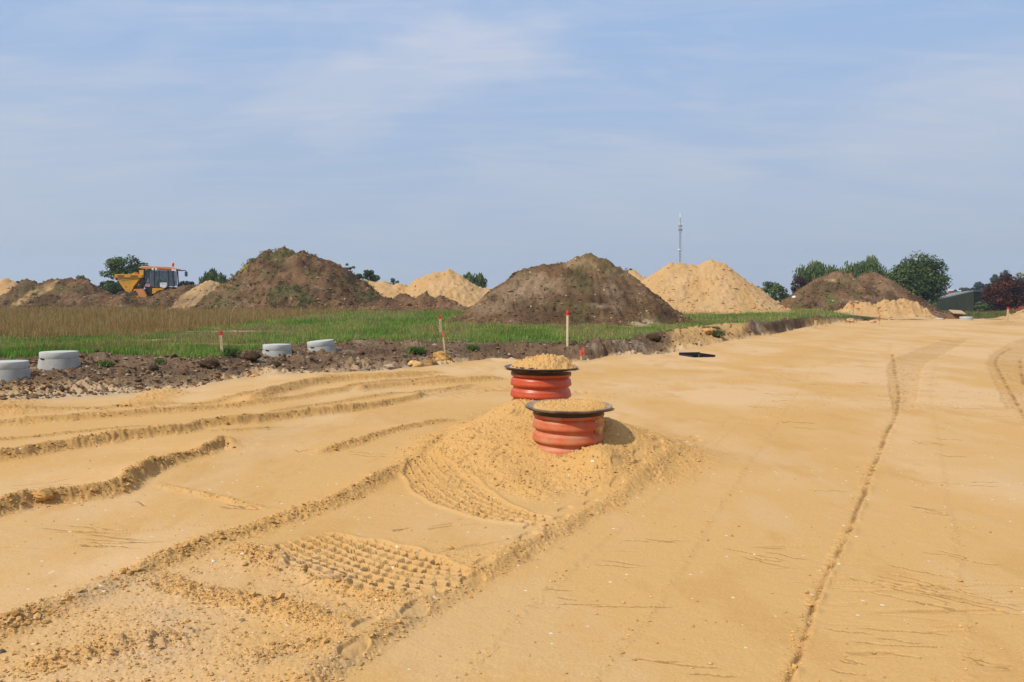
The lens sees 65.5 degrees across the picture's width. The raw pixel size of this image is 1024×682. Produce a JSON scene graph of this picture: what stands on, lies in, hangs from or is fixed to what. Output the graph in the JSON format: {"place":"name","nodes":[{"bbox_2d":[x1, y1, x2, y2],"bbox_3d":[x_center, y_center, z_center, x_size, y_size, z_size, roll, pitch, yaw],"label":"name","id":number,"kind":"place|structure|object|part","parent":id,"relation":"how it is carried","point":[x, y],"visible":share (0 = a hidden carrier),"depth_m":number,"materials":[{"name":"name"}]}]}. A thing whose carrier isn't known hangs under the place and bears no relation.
{"place":"outdoors","nodes":[
{"label":"outdoors","id":0,"kind":"place"},
{"bbox_2d":[0,302,840,353],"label":"dry grass","id":1,"kind":"structure","parent":0,"point":[23,321],"depth_m":32.31,"materials":[{"name":"green plant"}]},
{"bbox_2d":[0,307,850,358],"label":"grass","id":2,"kind":"structure","parent":0,"point":[189,352],"depth_m":25.84,"materials":[{"name":"green plant"}]},
{"bbox_2d":[0,310,1023,681],"bbox_3d":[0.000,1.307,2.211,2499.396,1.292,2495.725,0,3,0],"label":"ground","id":3,"kind":"structure","parent":0,"point":[900,390],"depth_m":6.16,"materials":[{"name":"beige sand"}]},
{"bbox_2d":[0,278,17,294],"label":"sand heap","id":4,"kind":"object","parent":3,"relation":"on","point":[6,284],"visible":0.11,"depth_m":59.40,"materials":[{"name":"beige sand"}]},
{"bbox_2d":[0,360,30,381],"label":"manhole cone","id":5,"kind":"object","parent":3,"relation":"on","point":[13,369],"visible":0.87,"depth_m":15.27,"materials":[{"name":"grey concrete"}]},
{"bbox_2d":[31,488,54,500],"bbox_3d":[-3.779,1.233,6.395,0.225,0.103,0.144,0,3,0],"label":"sand rock","id":6,"kind":"object","parent":3,"relation":"on","point":[44,494],"visible":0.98,"depth_m":6.35,"materials":[{"name":"beige sand"}]},
{"bbox_2d":[0,277,116,309],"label":"soil heap","id":7,"kind":"object","parent":3,"relation":"on","point":[69,292],"visible":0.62,"depth_m":55.31,"materials":[{"name":"brown soil"}]},
{"bbox_2d":[37,350,80,369],"bbox_3d":[-9.636,0.481,16.952,0.882,0.544,0.882,0,3,0],"label":"manhole cone","id":8,"kind":"object","parent":3,"relation":"on","point":[58,359],"visible":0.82,"depth_m":16.64,"materials":[{"name":"grey concrete"}]},
{"bbox_2d":[92,360,116,365],"bbox_3d":[-8.726,0.464,17.102,0.514,0.131,0.356,-2,4,-33],"label":"weed plant","id":9,"kind":"object","parent":3,"relation":"on","point":[105,363],"visible":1,"depth_m":17.08,"materials":[{"name":"green plant"}]},
{"bbox_2d":[100,280,119,293],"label":"bush","id":10,"kind":"object","parent":3,"relation":"on","point":[103,287],"visible":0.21,"depth_m":75.47,"materials":[{"name":"green plant"}]},
{"bbox_2d":[99,254,148,291],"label":"broadleaf tree","id":11,"kind":"object","parent":3,"relation":"on","point":[119,263],"visible":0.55,"depth_m":73.86,"materials":[{"name":"green plant"}]},
{"bbox_2d":[90,284,195,309],"bbox_3d":[-24.780,-3.046,55.917,10.561,1.859,7.115,0,3,0],"label":"soil heap","id":12,"kind":"object","parent":3,"relation":"on","point":[165,298],"visible":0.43,"depth_m":54.85,"materials":[{"name":"brown soil"}]},
{"bbox_2d":[114,262,187,298],"bbox_3d":[-27.385,-4.205,60.947,5.198,3.615,2.450,-1,3,-12],"label":"dump truck","id":13,"kind":"object","parent":3,"relation":"on","point":[153,280],"visible":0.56,"depth_m":60.08,"materials":[{"name":"yellow paint"}]},
{"bbox_3d":[-27.428,-3.822,60.102,0.554,0.799,0.080,-1,3,-12],"label":"cab door","id":14,"kind":"part","parent":13,"relation":"part of","materials":[{"name":"black glass"}]},
{"bbox_3d":[-27.366,-4.724,60.072,0.692,1.304,0.010,-1,3,-12],"label":"side window","id":15,"kind":"part","parent":13,"relation":"part of","materials":[{"name":"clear glass"}]},
{"bbox_3d":[-25.849,-4.761,60.402,0.334,1.266,0.010,-1,3,-12],"label":"door window","id":16,"kind":"part","parent":13,"relation":"part of","materials":[{"name":"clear glass"}]},
{"bbox_3d":[-27.059,-4.860,61.880,1.993,1.151,0.020,-1,3,-12],"label":"rear window","id":17,"kind":"part","parent":13,"relation":"part of","materials":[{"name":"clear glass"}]},
{"bbox_2d":[147,362,159,370],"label":"turf clod","id":18,"kind":"object","parent":3,"relation":"on","point":[154,367],"visible":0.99,"depth_m":16.46,"materials":[{"name":"brown soil"}]},
{"bbox_2d":[154,358,166,362],"bbox_3d":[-7.697,0.428,17.383,0.327,0.102,0.284,0,3,0],"label":"weed plant","id":19,"kind":"object","parent":3,"relation":"on","point":[159,361],"visible":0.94,"depth_m":17.36,"materials":[{"name":"green plant"}]},
{"bbox_2d":[177,280,194,287],"bbox_3d":[-25.247,-3.380,61.910,1.517,2.710,1.530,0,3,0],"label":"bush","id":20,"kind":"object","parent":3,"relation":"on","point":[187,282],"visible":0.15,"depth_m":61.72,"materials":[{"name":"green plant"}]},
{"bbox_2d":[168,280,220,309],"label":"sand heap","id":21,"kind":"object","parent":3,"relation":"on","point":[195,295],"visible":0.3,"depth_m":53.50,"materials":[{"name":"beige sand"}]},
{"bbox_2d":[196,356,221,368],"bbox_3d":[-6.421,0.455,16.910,0.536,0.318,0.402,0,3,0],"label":"turf clod","id":22,"kind":"object","parent":3,"relation":"on","point":[208,363],"visible":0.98,"depth_m":16.82,"materials":[{"name":"brown soil"}]},
{"bbox_2d":[194,268,230,285],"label":"willow tree","id":23,"kind":"object","parent":3,"relation":"on","point":[213,275],"visible":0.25,"depth_m":79.01,"materials":[{"name":"green plant"}]},
{"bbox_2d":[219,331,222,349],"bbox_3d":[-6.875,0.156,18.865,0.065,0.796,0.040,-3,3,0],"label":"marking stake","id":24,"kind":"object","parent":3,"relation":"on","point":[221,340],"visible":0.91,"depth_m":18.84,"materials":[{"name":"brown wood"}]},
{"bbox_2d":[217,346,245,355],"bbox_3d":[-6.715,0.225,18.958,0.767,0.210,0.750,0,3,0],"label":"weed plant","id":25,"kind":"object","parent":3,"relation":"on","point":[231,351],"visible":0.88,"depth_m":18.91,"materials":[{"name":"green plant"}]},
{"bbox_2d":[243,349,261,361],"bbox_3d":[-6.158,0.323,18.879,0.515,0.347,0.416,-2,4,-30],"label":"turf clod","id":26,"kind":"object","parent":3,"relation":"on","point":[251,356],"visible":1,"depth_m":18.78,"materials":[{"name":"brown soil"}]},
{"bbox_2d":[268,360,282,367],"bbox_3d":[-5.408,0.508,18.311,0.452,0.250,0.324,0,3,0],"label":"turf clod","id":27,"kind":"object","parent":3,"relation":"on","point":[276,364],"visible":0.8,"depth_m":18.24,"materials":[{"name":"brown soil"}]},
{"bbox_2d":[262,343,291,356],"bbox_3d":[-5.954,0.302,20.178,0.826,0.464,0.826,0,3,0],"label":"manhole cone","id":28,"kind":"object","parent":3,"relation":"on","point":[272,350],"visible":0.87,"depth_m":19.87,"materials":[{"name":"grey concrete"}]},
{"bbox_2d":[187,245,382,311],"bbox_3d":[-14.640,-4.263,54.350,14.739,4.506,13.527,0,3,0],"label":"soil heap","id":29,"kind":"object","parent":3,"relation":"on","point":[284,277],"visible":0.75,"depth_m":51.52,"materials":[{"name":"brown soil"}]},
{"bbox_2d":[307,339,335,351],"bbox_3d":[-5.131,0.204,21.407,0.844,0.451,0.844,-5,5,0],"label":"manhole cone","id":30,"kind":"object","parent":3,"relation":"on","point":[327,345],"visible":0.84,"depth_m":21.12,"materials":[{"name":"grey concrete"}]},
{"bbox_2d":[345,263,355,274],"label":"broadleaf tree","id":31,"kind":"object","parent":3,"relation":"on","point":[349,268],"visible":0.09,"depth_m":87.63,"materials":[{"name":"green plant"}]},
{"bbox_2d":[356,269,380,281],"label":"broadleaf tree","id":32,"kind":"object","parent":3,"relation":"on","point":[370,274],"visible":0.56,"depth_m":79.48,"materials":[{"name":"green plant"}]},
{"bbox_2d":[383,364,397,369],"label":"sand rock","id":33,"kind":"object","parent":3,"relation":"on","point":[390,366],"visible":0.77,"depth_m":18.64,"materials":[{"name":"grey stone"}]},
{"bbox_2d":[0,319,787,398],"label":"soil crumbs","id":34,"kind":"object","parent":3,"relation":"on","point":[63,389],"visible":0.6,"depth_m":16.90,"materials":[{"name":"brown soil"}]},
{"bbox_2d":[390,278,398,284],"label":"bush","id":35,"kind":"object","parent":3,"relation":"on","point":[393,280],"visible":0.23,"depth_m":119.41,"materials":[{"name":"green plant"}]},
{"bbox_2d":[357,291,472,311],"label":"soil heap","id":36,"kind":"object","parent":3,"relation":"on","point":[425,301],"visible":0.75,"depth_m":49.94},
{"bbox_2d":[402,345,427,353],"bbox_3d":[-2.532,0.212,21.273,0.635,0.209,0.814,2,4,37],"label":"weed plant","id":37,"kind":"object","parent":3,"relation":"on","point":[415,349],"visible":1,"depth_m":21.23,"materials":[{"name":"green plant"}]},
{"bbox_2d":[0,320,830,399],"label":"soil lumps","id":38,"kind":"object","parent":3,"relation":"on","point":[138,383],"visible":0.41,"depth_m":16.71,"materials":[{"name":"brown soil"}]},
{"bbox_2d":[407,360,424,366],"bbox_3d":[-2.324,0.587,19.171,0.389,0.231,0.334,3,4,43],"label":"sand rock","id":39,"kind":"object","parent":3,"relation":"on","point":[413,363],"visible":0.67,"depth_m":19.11,"materials":[{"name":"beige sand"}]},
{"bbox_2d":[365,269,490,306],"bbox_3d":[-7.351,-4.328,65.863,19.619,3.326,12.322,0,3,0],"label":"sand heap","id":40,"kind":"object","parent":3,"relation":"on","point":[450,284],"visible":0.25,"depth_m":63.95,"materials":[{"name":"beige sand"}]},
{"bbox_2d":[423,359,436,365],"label":"sand rock","id":41,"kind":"object","parent":3,"relation":"on","point":[426,362],"visible":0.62,"depth_m":19.40,"materials":[{"name":"beige sand"}]},
{"bbox_2d":[439,316,441,333],"bbox_3d":[-2.353,-0.392,26.249,0.083,0.892,0.052,-2,3,0],"label":"marking stake","id":42,"kind":"object","parent":3,"relation":"on","point":[440,323],"visible":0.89,"depth_m":26.22,"materials":[{"name":"brown wood"}]},
{"bbox_2d":[432,351,451,360],"bbox_3d":[-1.807,0.423,20.615,0.564,0.358,0.455,0,3,0],"label":"sand rock","id":43,"kind":"object","parent":3,"relation":"on","point":[440,356],"visible":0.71,"depth_m":20.49,"materials":[{"name":"beige sand"}]},
{"bbox_2d":[442,331,445,352],"bbox_3d":[-1.814,0.156,21.338,0.051,0.826,0.030,-6,3,0],"label":"marking stake","id":44,"kind":"object","parent":3,"relation":"on","point":[443,341],"visible":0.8,"depth_m":21.32,"materials":[{"name":"brown wood"}]},
{"bbox_2d":[465,344,479,349],"bbox_3d":[-1.086,0.151,22.102,0.448,0.163,0.439,0,3,0],"label":"weed plant","id":45,"kind":"object","parent":3,"relation":"on","point":[473,347],"visible":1,"depth_m":22.02,"materials":[{"name":"green plant"}]},
{"bbox_2d":[463,272,486,287],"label":"willow tree","id":46,"kind":"object","parent":3,"relation":"on","point":[479,280],"visible":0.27,"depth_m":91.26,"materials":[{"name":"green plant"}]},
{"bbox_2d":[0,371,962,681],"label":"sand lumps","id":47,"kind":"object","parent":3,"relation":"on","point":[126,571],"visible":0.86,"depth_m":4.72,"materials":[{"name":"beige sand"}]},
{"bbox_2d":[0,308,1012,351],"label":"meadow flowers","id":48,"kind":"object","parent":3,"relation":"on","point":[368,327],"visible":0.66,"depth_m":27.91,"materials":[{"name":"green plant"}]},
{"bbox_2d":[0,385,1023,681],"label":"sand crumbs","id":49,"kind":"object","parent":3,"relation":"on","point":[128,631],"visible":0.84,"depth_m":4.16,"materials":[{"name":"beige sand"}]},
{"bbox_2d":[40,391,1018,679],"bbox_3d":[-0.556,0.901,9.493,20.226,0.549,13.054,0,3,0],"label":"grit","id":50,"kind":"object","parent":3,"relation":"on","point":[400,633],"visible":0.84,"depth_m":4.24,"materials":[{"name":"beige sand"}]},
{"bbox_2d":[504,364,577,400],"bbox_3d":[0.329,0.850,9.179,0.848,1.137,0.848,1,3,0],"label":"riser pipe","id":51,"kind":"object","parent":3,"relation":"on","point":[536,384],"visible":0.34,"depth_m":8.86,"materials":[{"name":"orange plastic"}]},
{"bbox_2d":[504,353,580,371],"bbox_3d":[0.340,0.228,9.150,0.893,0.188,0.830,0,3,0],"label":"sand pile","id":52,"kind":"object","parent":51,"relation":"on","point":[547,361],"visible":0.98,"depth_m":8.94,"materials":[{"name":"beige sand"}]},
{"bbox_2d":[566,310,568,345],"bbox_3d":[1.565,-0.251,22.421,0.084,1.215,0.084,0,3,0],"label":"marking stake","id":53,"kind":"object","parent":3,"relation":"on","point":[567,327],"visible":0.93,"depth_m":22.39,"materials":[{"name":"brown wood"}]},
{"bbox_2d":[525,399,611,455],"bbox_3d":[0.552,1.182,7.801,0.848,1.127,0.848,0,4,0],"label":"riser pipe","id":54,"kind":"object","parent":3,"relation":"on","point":[558,433],"visible":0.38,"depth_m":7.48,"materials":[{"name":"orange plastic"}]},
{"bbox_2d":[531,399,613,413],"bbox_3d":[0.580,0.618,7.792,0.839,0.078,0.807,0,3,0],"label":"sand pile","id":55,"kind":"object","parent":54,"relation":"on","point":[573,405],"visible":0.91,"depth_m":7.67,"materials":[{"name":"beige sand"}]},
{"bbox_2d":[592,415,603,423],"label":"sand clod","id":56,"kind":"object","parent":54,"relation":"attached to","point":[600,419],"visible":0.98,"depth_m":7.56,"materials":[{"name":"beige sand"}]},
{"bbox_2d":[595,425,602,434],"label":"sand clod","id":57,"kind":"object","parent":54,"relation":"attached to","point":[599,430],"visible":1,"depth_m":7.56,"materials":[{"name":"beige sand"}]},
{"bbox_2d":[447,253,720,327],"bbox_3d":[2.757,-2.346,35.926,11.486,3.261,10.101,0,3,0],"label":"soil heap","id":58,"kind":"object","parent":3,"relation":"on","point":[586,287],"visible":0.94,"depth_m":33.54,"materials":[{"name":"brown soil"}]},
{"bbox_2d":[626,269,645,281],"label":"sand heap","id":59,"kind":"object","parent":3,"relation":"on","point":[637,275],"visible":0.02,"depth_m":65.17,"materials":[{"name":"beige sand"}]},
{"bbox_2d":[646,333,662,341],"bbox_3d":[4.626,-0.142,25.913,0.547,0.368,0.490,-2,4,-37],"label":"turf clod","id":60,"kind":"object","parent":3,"relation":"on","point":[655,337],"visible":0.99,"depth_m":25.81,"materials":[{"name":"brown soil"}]},
{"bbox_2d":[678,213,682,261],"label":"lattice mast","id":61,"kind":"object","parent":3,"relation":"on","point":[680,249],"visible":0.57,"depth_m":397.89,"materials":[{"name":"metal"}]},
{"bbox_2d":[679,352,714,357],"bbox_3d":[5.279,0.616,22.756,0.690,0.530,0.950,-1,3,-14],"label":"drain box","id":62,"kind":"object","parent":3,"relation":"on","point":[693,354],"visible":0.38,"depth_m":23.14,"materials":[{"name":"black plastic"}]},
{"bbox_2d":[702,328,713,334],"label":"sand rock","id":63,"kind":"object","parent":3,"relation":"on","point":[708,331],"visible":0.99,"depth_m":30.53,"materials":[{"name":"beige sand"}]},
{"bbox_2d":[641,259,790,313],"bbox_3d":[11.420,-3.452,50.387,12.700,3.489,11.170,0,3,0],"label":"sand heap","id":64,"kind":"object","parent":3,"relation":"on","point":[711,285],"visible":0.69,"depth_m":47.84,"materials":[{"name":"beige sand"}]},
{"bbox_2d":[706,328,726,335],"bbox_3d":[7.863,-0.352,30.697,0.911,0.292,0.855,2,4,30],"label":"weed plant","id":65,"kind":"object","parent":3,"relation":"on","point":[718,332],"visible":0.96,"depth_m":30.53,"materials":[{"name":"green plant"}]},
{"bbox_2d":[757,281,787,300],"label":"bush","id":66,"kind":"object","parent":3,"relation":"on","point":[773,290],"visible":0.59,"depth_m":71.16,"materials":[{"name":"green plant"}]},
{"bbox_2d":[790,276,808,292],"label":"bush","id":67,"kind":"object","parent":3,"relation":"on","point":[800,281],"visible":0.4,"depth_m":83.63,"materials":[{"name":"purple plant"}]},
{"bbox_2d":[792,258,837,284],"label":"birch tree","id":68,"kind":"object","parent":3,"relation":"on","point":[813,271],"visible":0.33,"depth_m":90.62,"materials":[{"name":"green plant"}]},
{"bbox_2d":[814,317,816,327],"bbox_3d":[15.507,-0.804,40.703,0.108,0.826,0.063,0,3,0],"label":"marking stake","id":69,"kind":"object","parent":3,"relation":"on","point":[815,322],"visible":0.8,"depth_m":40.67,"materials":[{"name":"brown wood"}]},
{"bbox_2d":[779,270,892,311],"bbox_3d":[25.608,-3.749,62.889,11.883,3.761,12.980,0,3,0],"label":"soil heap","id":70,"kind":"object","parent":3,"relation":"on","point":[837,290],"visible":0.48,"depth_m":60.66,"materials":[{"name":"brown soil"}]},
{"bbox_2d":[824,260,862,276],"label":"birch tree","id":71,"kind":"object","parent":3,"relation":"on","point":[848,267],"visible":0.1,"depth_m":93.81,"materials":[{"name":"green plant"}]},
{"bbox_2d":[850,255,889,277],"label":"birch tree","id":72,"kind":"object","parent":3,"relation":"on","point":[869,264],"visible":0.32,"depth_m":90.88,"materials":[{"name":"green plant"}]},
{"bbox_2d":[836,298,946,319],"bbox_3d":[25.873,-2.232,55.460,7.967,1.507,4.713,0,3,0],"label":"sand heap","id":73,"kind":"object","parent":3,"relation":"on","point":[903,309],"visible":0.84,"depth_m":54.57,"materials":[{"name":"beige sand"}]},
{"bbox_2d":[856,272,947,317],"bbox_3d":[29.045,-3.781,64.390,12.424,3.657,13.544,0,3,0],"label":"soil heap","id":74,"kind":"object","parent":3,"relation":"on","point":[890,289],"visible":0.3,"depth_m":62.01,"materials":[{"name":"brown soil"}]},
{"bbox_2d":[887,250,952,302],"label":"broadleaf tree","id":75,"kind":"object","parent":3,"relation":"on","point":[922,277],"visible":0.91,"depth_m":76.23,"materials":[{"name":"green plant"}]},
{"bbox_2d":[942,290,960,298],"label":"brick house","id":76,"kind":"structure","parent":3,"relation":"on","point":[951,291],"depth_m":169.28,"materials":[{"name":"white paint"}]},
{"bbox_2d":[943,313,962,318],"bbox_3d":[31.462,-1.624,56.782,1.306,0.795,0.995,0,3,0],"label":"soil clod","id":77,"kind":"object","parent":3,"relation":"on","point":[951,316],"visible":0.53,"depth_m":56.46,"materials":[{"name":"brown soil"}]},
{"bbox_2d":[949,310,965,314],"bbox_3d":[31.564,-2.047,56.421,0.965,0.348,0.590,0,3,-6],"label":"wooden sheet","id":78,"kind":"object","parent":3,"relation":"on","point":[957,311],"visible":1,"depth_m":56.35,"materials":[{"name":"beige wood"}]},
{"bbox_2d":[959,287,969,291],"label":"broadleaf tree","id":79,"kind":"object","parent":3,"relation":"on","point":[964,289],"visible":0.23,"depth_m":233.41,"materials":[{"name":"green plant"}]},
{"bbox_2d":[929,290,1001,311],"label":"green shed","id":80,"kind":"structure","parent":3,"relation":"on","point":[965,301],"depth_m":101.02,"materials":[{"name":"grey metal"}]},
{"bbox_2d":[959,316,972,319],"bbox_3d":[30.267,-1.390,53.081,0.950,0.490,0.950,0,3,0],"label":"manhole cone","id":81,"kind":"object","parent":3,"relation":"on","point":[965,318],"visible":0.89,"depth_m":52.77,"materials":[{"name":"grey concrete"}]},
{"bbox_2d":[969,281,983,290],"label":"pine tree","id":82,"kind":"object","parent":3,"relation":"on","point":[978,286],"visible":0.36,"depth_m":219.20,"materials":[{"name":"green plant"}]},
{"bbox_2d":[974,301,984,310],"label":"shrub","id":83,"kind":"object","parent":3,"relation":"on","point":[980,304],"visible":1,"depth_m":85.80,"materials":[{"name":"green plant"}]},
{"bbox_2d":[960,310,1016,318],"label":"rough weeds","id":84,"kind":"object","parent":3,"relation":"on","point":[975,315],"visible":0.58,"depth_m":60.14,"materials":[{"name":"green plant"}]},
{"bbox_2d":[983,302,993,311],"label":"shrub","id":85,"kind":"object","parent":3,"relation":"on","point":[985,307],"visible":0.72,"depth_m":87.86,"materials":[{"name":"green plant"}]},
{"bbox_2d":[984,274,998,286],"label":"pine tree","id":86,"kind":"object","parent":3,"relation":"on","point":[992,277],"visible":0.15,"depth_m":228.85,"materials":[{"name":"green plant"}]},
{"bbox_2d":[979,274,1023,310],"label":"copper beech","id":87,"kind":"object","parent":3,"relation":"on","point":[998,294],"visible":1,"depth_m":77.24,"materials":[{"name":"red plant"}]},
{"bbox_2d":[989,310,1023,320],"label":"sand heap","id":88,"kind":"object","parent":3,"relation":"on","point":[1018,315],"visible":0.84,"depth_m":53.74,"materials":[{"name":"beige sand"}]},
{"bbox_2d":[1006,307,1008,321],"bbox_3d":[31.112,-1.643,49.984,0.106,0.990,0.062,0,3,0],"label":"marking stake","id":89,"kind":"object","parent":3,"relation":"on","point":[1007,320],"visible":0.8,"depth_m":49.96,"materials":[{"name":"brown wood"}]},
{"bbox_2d":[993,270,1023,311],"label":"broadleaf tree","id":90,"kind":"object","parent":3,"relation":"on","point":[1005,272],"visible":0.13,"depth_m":91.48,"materials":[{"name":"green plant"}]},
{"bbox_2d":[1012,302,1023,310],"bbox_3d":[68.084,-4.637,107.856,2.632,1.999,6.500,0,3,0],"label":"brick house","id":91,"kind":"structure","parent":3,"relation":"on","point":[1020,308],"depth_m":104.93,"materials":[{"name":"red brick"}]},
{"bbox_2d":[0,0,1023,296],"label":"sky","id":92,"kind":"structure","parent":0,"point":[405,141],"materials":[{"name":"blue"}]}
]}

